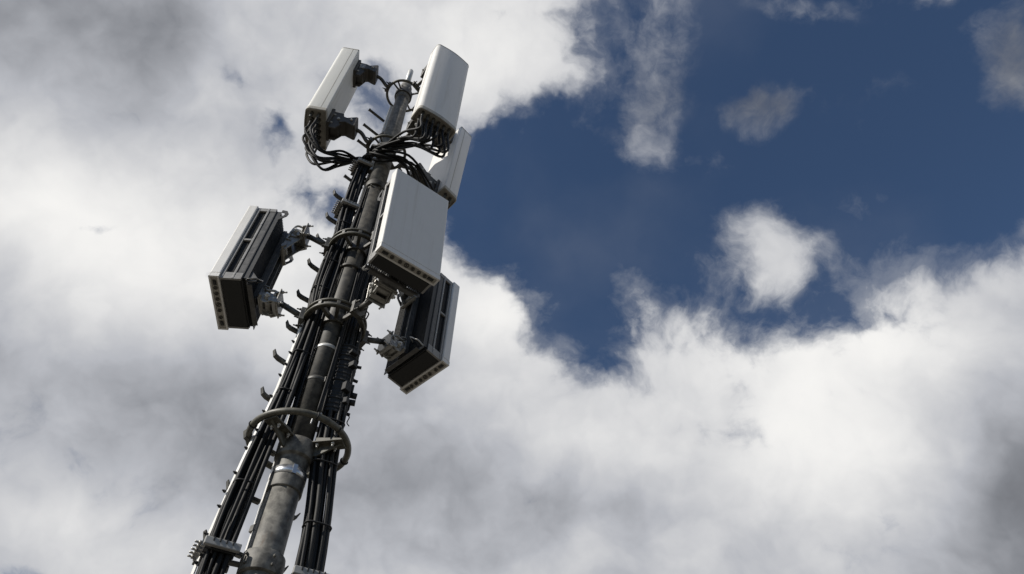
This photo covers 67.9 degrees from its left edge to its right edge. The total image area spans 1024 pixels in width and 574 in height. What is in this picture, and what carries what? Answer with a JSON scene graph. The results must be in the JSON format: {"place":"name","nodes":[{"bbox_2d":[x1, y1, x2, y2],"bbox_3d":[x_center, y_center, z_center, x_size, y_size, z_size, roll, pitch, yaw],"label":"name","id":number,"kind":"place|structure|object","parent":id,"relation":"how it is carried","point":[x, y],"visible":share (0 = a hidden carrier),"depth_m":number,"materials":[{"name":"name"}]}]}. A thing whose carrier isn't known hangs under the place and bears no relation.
{"place":"outdoors","nodes":[
{"label":"outdoors","id":0,"kind":"place"},
{"bbox_2d":[0,0,1023,573],"label":"sky","id":1,"kind":"structure","parent":0,"point":[740,282],"materials":[{"name":"white"}]},
{"label":"ground","id":2,"kind":"structure","parent":0,"visible":0},
{"bbox_3d":[-1.135,3.236,0.741,1.100,0.300,1.100,2,-51,0],"label":"concrete footing","id":3,"kind":"object","parent":2,"relation":"on","visible":0},
{"bbox_2d":[236,69,412,573],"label":"antenna mast","id":4,"kind":"object","parent":3,"relation":"on","point":[265,551],"visible":0.91,"depth_m":3.81,"materials":[{"name":"metal"}]},
{"bbox_2d":[187,535,241,573],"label":"cable clamp","id":5,"kind":"object","parent":4,"relation":"attached to","point":[219,545],"visible":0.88,"depth_m":3.20,"materials":[{"name":"grey metal"}]},
{"bbox_2d":[222,239,344,563],"bbox_3d":[-1.197,1.127,3.295,0.068,6.701,0.094,-28,-57,22],"label":"feeder cable","id":6,"kind":"object","parent":4,"relation":"attached to","point":[240,514],"visible":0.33,"depth_m":3.42,"materials":[{"name":"black rubber"}]},
{"bbox_2d":[211,173,360,572],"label":"feeder cable","id":7,"kind":"object","parent":4,"relation":"attached to","point":[269,431],"visible":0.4,"depth_m":3.93,"materials":[{"name":"black rubber"}]},
{"bbox_2d":[211,166,364,573],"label":"feeder cable","id":8,"kind":"object","parent":4,"relation":"attached to","point":[239,507],"visible":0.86,"depth_m":3.84,"materials":[{"name":"black rubber"}]},
{"bbox_2d":[217,176,365,573],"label":"feeder cable","id":9,"kind":"object","parent":4,"relation":"attached to","point":[290,406],"visible":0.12,"depth_m":3.98,"materials":[{"name":"black rubber"}]},
{"bbox_2d":[276,387,295,397],"bbox_3d":[-1.194,0.571,4.003,0.096,0.009,0.118,23,-55,-16],"label":"cable tie","id":10,"kind":"object","parent":9,"relation":"attached to","point":[287,389],"visible":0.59,"depth_m":3.97,"materials":[{"name":"black plastic"}]},
{"bbox_2d":[365,154,407,174],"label":"jumper cable","id":11,"kind":"object","parent":9,"relation":"attached to","point":[366,155],"visible":0.29,"depth_m":5.88,"materials":[{"name":"black rubber"}]},
{"bbox_2d":[219,167,367,573],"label":"feeder cable","id":12,"kind":"object","parent":4,"relation":"attached to","point":[251,495],"visible":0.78,"depth_m":3.73,"materials":[{"name":"black rubber"}]},
{"bbox_2d":[245,407,350,478],"bbox_3d":[-1.069,0.806,3.782,0.526,0.120,0.526,2,-51,0],"label":"guard ring","id":13,"kind":"object","parent":4,"relation":"attached to","point":[279,427],"visible":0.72,"depth_m":3.70,"materials":[{"name":"metal"}]},
{"bbox_2d":[203,106,400,571],"bbox_3d":[-1.161,0.540,4.201,0.430,7.050,0.107,36,-59,-24],"label":"climbing ladder","id":14,"kind":"object","parent":4,"relation":"attached to","point":[267,397],"visible":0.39,"depth_m":4.45,"materials":[{"name":"metal"}]},
{"bbox_2d":[203,199,348,573],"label":"feeder cable","id":15,"kind":"object","parent":14,"relation":"attached to","point":[265,429],"visible":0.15,"depth_m":3.71,"materials":[{"name":"black rubber"}]},
{"bbox_2d":[196,169,356,572],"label":"feeder cable","id":16,"kind":"object","parent":14,"relation":"attached to","point":[282,379],"visible":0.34,"depth_m":3.96,"materials":[{"name":"black rubber"}]},
{"bbox_2d":[291,565,327,573],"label":"cable clamp","id":17,"kind":"object","parent":4,"relation":"attached to","point":[297,569],"visible":1,"depth_m":3.21,"materials":[{"name":"grey metal"}]},
{"bbox_2d":[303,321,354,566],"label":"feeder cable","id":18,"kind":"object","parent":17,"relation":"attached to","point":[314,501],"visible":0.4,"depth_m":3.53,"materials":[{"name":"black rubber"}]},
{"bbox_2d":[318,327,359,549],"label":"feeder cable","id":19,"kind":"object","parent":17,"relation":"attached to","point":[324,497],"visible":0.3,"depth_m":3.52,"materials":[{"name":"black rubber"}]},
{"bbox_2d":[310,270,369,568],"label":"feeder cable","id":20,"kind":"object","parent":17,"relation":"attached to","point":[327,458],"visible":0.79,"depth_m":3.75,"materials":[{"name":"black rubber"}]},
{"bbox_2d":[311,266,371,568],"bbox_3d":[-0.914,1.315,3.183,0.166,6.301,0.051,2,-51,0],"label":"feeder cable","id":21,"kind":"object","parent":17,"relation":"attached to","point":[315,552],"visible":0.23,"depth_m":3.38,"materials":[{"name":"black rubber"}]},
{"bbox_2d":[315,267,375,570],"bbox_3d":[-0.884,1.305,3.174,0.160,6.301,0.038,-2,-51,3],"label":"feeder cable","id":22,"kind":"object","parent":17,"relation":"attached to","point":[325,520],"visible":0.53,"depth_m":3.60,"materials":[{"name":"black rubber"}]},
{"bbox_2d":[323,309,367,571],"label":"feeder cable","id":23,"kind":"object","parent":17,"relation":"attached to","point":[330,525],"visible":0.08,"depth_m":3.42,"materials":[{"name":"black rubber"}]},
{"bbox_2d":[320,276,373,571],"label":"feeder cable","id":24,"kind":"object","parent":17,"relation":"attached to","point":[336,458],"visible":0.71,"depth_m":3.70,"materials":[{"name":"black rubber"}]},
{"bbox_2d":[300,425,319,538],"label":"feeder cable","id":25,"kind":"object","parent":4,"relation":"attached to","point":[309,483],"visible":0.23,"depth_m":3.63,"materials":[{"name":"black rubber"}]},
{"bbox_2d":[319,417,344,426],"bbox_3d":[-0.932,0.713,3.943,0.126,0.009,0.092,22,-54,-16],"label":"cable tie","id":26,"kind":"object","parent":25,"relation":"attached to","point":[335,420],"visible":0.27,"depth_m":3.92,"materials":[{"name":"black plastic"}]},
{"bbox_2d":[287,222,355,422],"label":"fibre cable","id":27,"kind":"object","parent":4,"relation":"attached to","point":[330,295],"visible":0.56,"depth_m":4.78,"materials":[{"name":"black rubber"}]},
{"bbox_2d":[310,458,337,466],"bbox_3d":[-0.924,0.879,3.731,0.128,0.009,0.093,22,-54,-16],"label":"cable tie","id":28,"kind":"object","parent":4,"relation":"attached to","point":[323,460],"visible":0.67,"depth_m":3.70,"materials":[{"name":"black plastic"}]},
{"bbox_2d":[289,185,367,427],"bbox_3d":[-1.099,-0.017,4.708,0.031,2.340,0.027,20,-54,-14],"label":"fibre cable","id":29,"kind":"object","parent":4,"relation":"attached to","point":[309,361],"visible":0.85,"depth_m":4.40,"materials":[{"name":"black rubber"}]},
{"bbox_2d":[280,298,384,350],"bbox_3d":[-1.081,0.209,4.531,0.611,0.151,0.439,2,-51,0],"label":"mounting ring","id":30,"kind":"object","parent":4,"relation":"attached to","point":[355,308],"visible":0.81,"depth_m":4.44,"materials":[{"name":"metal"}]},
{"bbox_2d":[191,321,304,573],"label":"cable tray rail","id":31,"kind":"object","parent":30,"relation":"attached to","point":[197,561],"visible":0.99,"depth_m":3.75,"materials":[{"name":"metal"}]},
{"bbox_2d":[362,168,448,309],"bbox_3d":[-0.686,-0.274,4.612,0.397,0.882,0.404,31,-55,-25],"label":"antenna unit","id":32,"kind":"object","parent":30,"relation":"attached to","point":[406,245],"visible":1,"depth_m":4.38,"materials":[{"name":"plastic"}]},
{"bbox_2d":[374,273,459,394],"bbox_3d":[-0.680,0.226,5.093,0.390,0.903,0.452,-35,-62,24],"label":"antenna unit","id":33,"kind":"object","parent":30,"relation":"attached to","point":[414,350],"visible":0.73,"depth_m":4.90,"materials":[{"name":"plastic"}]},
{"bbox_2d":[299,268,366,565],"bbox_3d":[-0.947,1.566,2.808,0.136,5.400,0.032,-7,-52,7],"label":"feeder cable","id":34,"kind":"object","parent":4,"relation":"attached to","point":[310,504],"visible":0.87,"depth_m":3.56,"materials":[{"name":"black rubber"}]},
{"bbox_2d":[302,520,331,532],"bbox_3d":[-0.886,1.093,3.453,0.129,0.009,0.094,22,-54,-16],"label":"cable tie","id":35,"kind":"object","parent":34,"relation":"attached to","point":[314,521],"visible":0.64,"depth_m":3.43,"materials":[{"name":"black plastic"}]},
{"bbox_2d":[294,213,377,565],"bbox_3d":[-0.950,1.302,3.173,0.143,6.300,0.046,-4,-52,4],"label":"feeder cable","id":36,"kind":"object","parent":4,"relation":"attached to","point":[298,557],"visible":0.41,"depth_m":3.48,"materials":[{"name":"black rubber"}]},
{"bbox_2d":[305,265,369,568],"bbox_3d":[-0.922,1.293,3.166,0.152,6.301,0.044,-2,-51,3],"label":"feeder cable","id":37,"kind":"object","parent":4,"relation":"attached to","point":[316,511],"visible":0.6,"depth_m":3.57,"materials":[{"name":"black rubber"}]},
{"bbox_2d":[316,268,359,412],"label":"fibre cable","id":38,"kind":"object","parent":4,"relation":"attached to","point":[321,398],"visible":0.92,"depth_m":4.26,"materials":[{"name":"black rubber"}]},
{"bbox_2d":[318,270,359,412],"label":"fibre cable","id":39,"kind":"object","parent":4,"relation":"attached to","point":[329,379],"visible":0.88,"depth_m":4.19,"materials":[{"name":"black rubber"}]},
{"bbox_2d":[307,228,373,256],"bbox_3d":[-1.068,-0.235,5.088,0.610,0.136,0.439,2,-51,0],"label":"mounting ring","id":40,"kind":"object","parent":4,"relation":"attached to","point":[346,233],"visible":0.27,"depth_m":5.00,"materials":[{"name":"metal"}]},
{"bbox_2d":[208,206,313,329],"bbox_3d":[-1.559,-0.111,4.842,0.435,0.892,0.402,4,-55,-2],"label":"antenna unit","id":41,"kind":"object","parent":40,"relation":"attached to","point":[262,246],"visible":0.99,"depth_m":4.63,"materials":[{"name":"plastic"}]},
{"bbox_2d":[204,218,343,573],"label":"feeder cable","id":42,"kind":"object","parent":40,"relation":"attached to","point":[236,495],"visible":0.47,"depth_m":3.52,"materials":[{"name":"black rubber"}]},
{"bbox_2d":[196,167,357,573],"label":"feeder cable","id":43,"kind":"object","parent":40,"relation":"attached to","point":[266,424],"visible":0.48,"depth_m":3.73,"materials":[{"name":"black rubber"}]},
{"bbox_2d":[233,478,253,483],"bbox_3d":[-1.246,0.929,3.522,0.106,0.009,0.127,23,-55,-16],"label":"cable tie","id":44,"kind":"object","parent":43,"relation":"attached to","point":[249,481],"visible":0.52,"depth_m":3.49,"materials":[{"name":"black plastic"}]},
{"bbox_2d":[321,267,361,414],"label":"fibre cable","id":45,"kind":"object","parent":4,"relation":"attached to","point":[335,364],"visible":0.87,"depth_m":4.08,"materials":[{"name":"black rubber"}]},
{"bbox_2d":[321,270,362,411],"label":"fibre cable","id":46,"kind":"object","parent":4,"relation":"attached to","point":[361,273],"visible":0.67,"depth_m":4.76,"materials":[{"name":"black rubber"}]},
{"bbox_2d":[324,344,361,425],"bbox_3d":[-0.922,0.526,4.168,0.170,0.547,0.116,2,-51,0],"label":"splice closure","id":47,"kind":"object","parent":4,"relation":"hanging from","point":[347,363],"visible":0.72,"depth_m":4.14,"materials":[{"name":"black plastic"}]},
{"bbox_2d":[325,270,364,404],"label":"fibre cable","id":48,"kind":"object","parent":4,"relation":"attached to","point":[356,297],"visible":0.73,"depth_m":4.44,"materials":[{"name":"black rubber"}]},
{"bbox_2d":[331,198,359,218],"bbox_3d":[-1.169,-0.537,5.431,0.220,0.050,0.176,22,-54,-15],"label":"cable clamp","id":49,"kind":"object","parent":4,"relation":"attached to","point":[348,203],"visible":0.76,"depth_m":5.39,"materials":[{"name":"grey metal"}]},
{"bbox_2d":[287,187,365,425],"bbox_3d":[-1.116,-0.004,4.720,0.033,2.340,0.032,20,-54,-14],"label":"fibre cable","id":50,"kind":"object","parent":49,"relation":"attached to","point":[299,387],"visible":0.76,"depth_m":4.27,"materials":[{"name":"black rubber"}]},
{"bbox_2d":[348,157,373,180],"bbox_3d":[-1.157,-0.913,5.911,0.211,0.050,0.168,22,-54,-15],"label":"cable clamp","id":51,"kind":"object","parent":4,"relation":"attached to","point":[364,162],"visible":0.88,"depth_m":5.87,"materials":[{"name":"grey metal"}]},
{"bbox_2d":[199,170,357,573],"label":"feeder cable","id":52,"kind":"object","parent":51,"relation":"attached to","point":[203,565],"visible":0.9,"depth_m":3.88,"materials":[{"name":"black rubber"}]},
{"bbox_2d":[206,165,362,573],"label":"feeder cable","id":53,"kind":"object","parent":51,"relation":"attached to","point":[223,533],"visible":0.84,"depth_m":3.71,"materials":[{"name":"black rubber"}]},
{"bbox_2d":[307,270,318,306],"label":"feeder cable","id":54,"kind":"object","parent":51,"relation":"attached to","point":[311,289],"visible":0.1,"depth_m":4.70,"materials":[{"name":"black rubber"}]},
{"bbox_2d":[356,128,410,170],"bbox_3d":[-1.029,-1.099,6.187,0.518,0.142,0.421,2,-51,0],"label":"mounting ring","id":55,"kind":"object","parent":4,"relation":"attached to","point":[369,142],"visible":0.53,"depth_m":6.10,"materials":[{"name":"metal"}]},
{"bbox_2d":[304,47,378,150],"bbox_3d":[-1.426,-1.618,6.528,0.401,1.332,0.360,9,-52,-3],"label":"panel antenna","id":56,"kind":"object","parent":55,"relation":"attached to","point":[348,74],"visible":0.89,"depth_m":6.24,"materials":[{"name":"plastic"}]},
{"bbox_2d":[302,129,332,157],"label":"jumper cable","id":57,"kind":"object","parent":56,"relation":"attached to","point":[304,142],"visible":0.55,"depth_m":5.80,"materials":[{"name":"black rubber"}]},
{"bbox_2d":[304,122,351,160],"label":"jumper cable","id":58,"kind":"object","parent":56,"relation":"attached to","point":[314,145],"visible":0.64,"depth_m":5.82,"materials":[{"name":"black rubber"}]},
{"bbox_2d":[311,135,348,162],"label":"jumper cable","id":59,"kind":"object","parent":56,"relation":"attached to","point":[323,161],"visible":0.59,"depth_m":5.83,"materials":[{"name":"black rubber"}]},
{"bbox_2d":[308,129,354,160],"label":"jumper cable","id":60,"kind":"object","parent":56,"relation":"attached to","point":[313,152],"visible":0.7,"depth_m":5.77,"materials":[{"name":"black rubber"}]},
{"bbox_2d":[309,117,354,156],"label":"jumper cable","id":61,"kind":"object","parent":56,"relation":"attached to","point":[315,141],"visible":0.69,"depth_m":5.75,"materials":[{"name":"black rubber"}]},
{"bbox_2d":[305,152,363,171],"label":"jumper cable","id":62,"kind":"object","parent":56,"relation":"attached to","point":[309,160],"visible":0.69,"depth_m":5.86,"materials":[{"name":"black rubber"}]},
{"bbox_2d":[312,123,357,159],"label":"jumper cable","id":63,"kind":"object","parent":56,"relation":"attached to","point":[336,153],"visible":0.57,"depth_m":5.86,"materials":[{"name":"black rubber"}]},
{"bbox_2d":[304,143,368,173],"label":"jumper cable","id":64,"kind":"object","parent":56,"relation":"attached to","point":[309,153],"visible":0.49,"depth_m":5.86,"materials":[{"name":"black rubber"}]},
{"bbox_2d":[310,141,365,171],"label":"jumper cable","id":65,"kind":"object","parent":56,"relation":"attached to","point":[323,169],"visible":0.62,"depth_m":5.82,"materials":[{"name":"black rubber"}]},
{"bbox_2d":[314,148,361,170],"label":"jumper cable","id":66,"kind":"object","parent":56,"relation":"attached to","point":[315,150],"visible":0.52,"depth_m":5.87,"materials":[{"name":"black rubber"}]},
{"bbox_2d":[406,44,468,142],"bbox_3d":[-0.633,-1.583,6.354,0.342,1.397,0.366,31,-56,-21],"label":"panel antenna","id":67,"kind":"object","parent":55,"relation":"attached to","point":[443,76],"visible":0.81,"depth_m":6.08,"materials":[{"name":"plastic"}]},
{"bbox_2d":[371,120,419,150],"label":"jumper cable","id":68,"kind":"object","parent":67,"relation":"attached to","point":[415,133],"visible":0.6,"depth_m":5.64,"materials":[{"name":"black rubber"}]},
{"bbox_2d":[357,131,435,169],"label":"jumper cable","id":69,"kind":"object","parent":67,"relation":"attached to","point":[423,146],"visible":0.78,"depth_m":5.65,"materials":[{"name":"black rubber"}]},
{"bbox_2d":[375,123,424,148],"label":"jumper cable","id":70,"kind":"object","parent":67,"relation":"attached to","point":[392,142],"visible":0.45,"depth_m":5.73,"materials":[{"name":"black rubber"}]},
{"bbox_2d":[364,126,438,158],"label":"jumper cable","id":71,"kind":"object","parent":67,"relation":"attached to","point":[414,145],"visible":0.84,"depth_m":5.71,"materials":[{"name":"black rubber"}]},
{"bbox_2d":[380,116,422,148],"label":"jumper cable","id":72,"kind":"object","parent":67,"relation":"attached to","point":[407,130],"visible":0.61,"depth_m":5.66,"materials":[{"name":"black rubber"}]},
{"bbox_2d":[369,123,433,151],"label":"jumper cable","id":73,"kind":"object","parent":67,"relation":"attached to","point":[426,139],"visible":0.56,"depth_m":5.68,"materials":[{"name":"black rubber"}]},
{"bbox_2d":[362,134,440,171],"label":"jumper cable","id":74,"kind":"object","parent":67,"relation":"attached to","point":[439,148],"visible":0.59,"depth_m":5.65,"materials":[{"name":"black rubber"}]},
{"bbox_2d":[374,127,429,148],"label":"jumper cable","id":75,"kind":"object","parent":67,"relation":"attached to","point":[428,131],"visible":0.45,"depth_m":5.66,"materials":[{"name":"black rubber"}]},
{"bbox_2d":[360,133,449,172],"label":"jumper cable","id":76,"kind":"object","parent":67,"relation":"attached to","point":[436,150],"visible":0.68,"depth_m":5.67,"materials":[{"name":"black rubber"}]},
{"bbox_2d":[369,130,444,160],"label":"jumper cable","id":77,"kind":"object","parent":67,"relation":"attached to","point":[429,145],"visible":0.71,"depth_m":5.72,"materials":[{"name":"black rubber"}]},
{"bbox_2d":[386,119,427,147],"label":"jumper cable","id":78,"kind":"object","parent":67,"relation":"attached to","point":[424,135],"visible":0.51,"depth_m":5.58,"materials":[{"name":"black rubber"}]},
{"bbox_2d":[374,137,445,157],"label":"jumper cable","id":79,"kind":"object","parent":67,"relation":"attached to","point":[443,155],"visible":0.39,"depth_m":5.70,"materials":[{"name":"black rubber"}]},
{"bbox_2d":[409,126,471,208],"bbox_3d":[-0.695,-1.126,6.769,0.355,1.339,0.486,-34,-64,24],"label":"panel antenna","id":80,"kind":"object","parent":55,"relation":"attached to","point":[444,175],"visible":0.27,"depth_m":6.66,"materials":[{"name":"plastic"}]},
{"bbox_2d":[365,152,410,175],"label":"jumper cable","id":81,"kind":"object","parent":80,"relation":"attached to","point":[391,158],"visible":0.29,"depth_m":5.85,"materials":[{"name":"black rubber"}]},
{"bbox_2d":[367,154,415,179],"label":"jumper cable","id":82,"kind":"object","parent":80,"relation":"attached to","point":[401,157],"visible":0.28,"depth_m":5.86,"materials":[{"name":"black rubber"}]},
{"bbox_2d":[369,156,429,188],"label":"jumper cable","id":83,"kind":"object","parent":80,"relation":"attached to","point":[412,163],"visible":0.41,"depth_m":5.91,"materials":[{"name":"black rubber"}]},
{"bbox_2d":[380,152,420,182],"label":"jumper cable","id":84,"kind":"object","parent":80,"relation":"attached to","point":[412,167],"visible":0.23,"depth_m":5.86,"materials":[{"name":"black rubber"}]},
{"bbox_2d":[374,150,435,192],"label":"jumper cable","id":85,"kind":"object","parent":80,"relation":"attached to","point":[417,164],"visible":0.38,"depth_m":5.90,"materials":[{"name":"black rubber"}]},
{"bbox_2d":[377,74,422,111],"bbox_3d":[-1.011,-1.763,7.019,0.518,0.132,0.421,2,-51,0],"label":"mounting ring","id":86,"kind":"object","parent":4,"relation":"attached to","point":[389,84],"visible":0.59,"depth_m":6.93,"materials":[{"name":"metal"}]}
]}

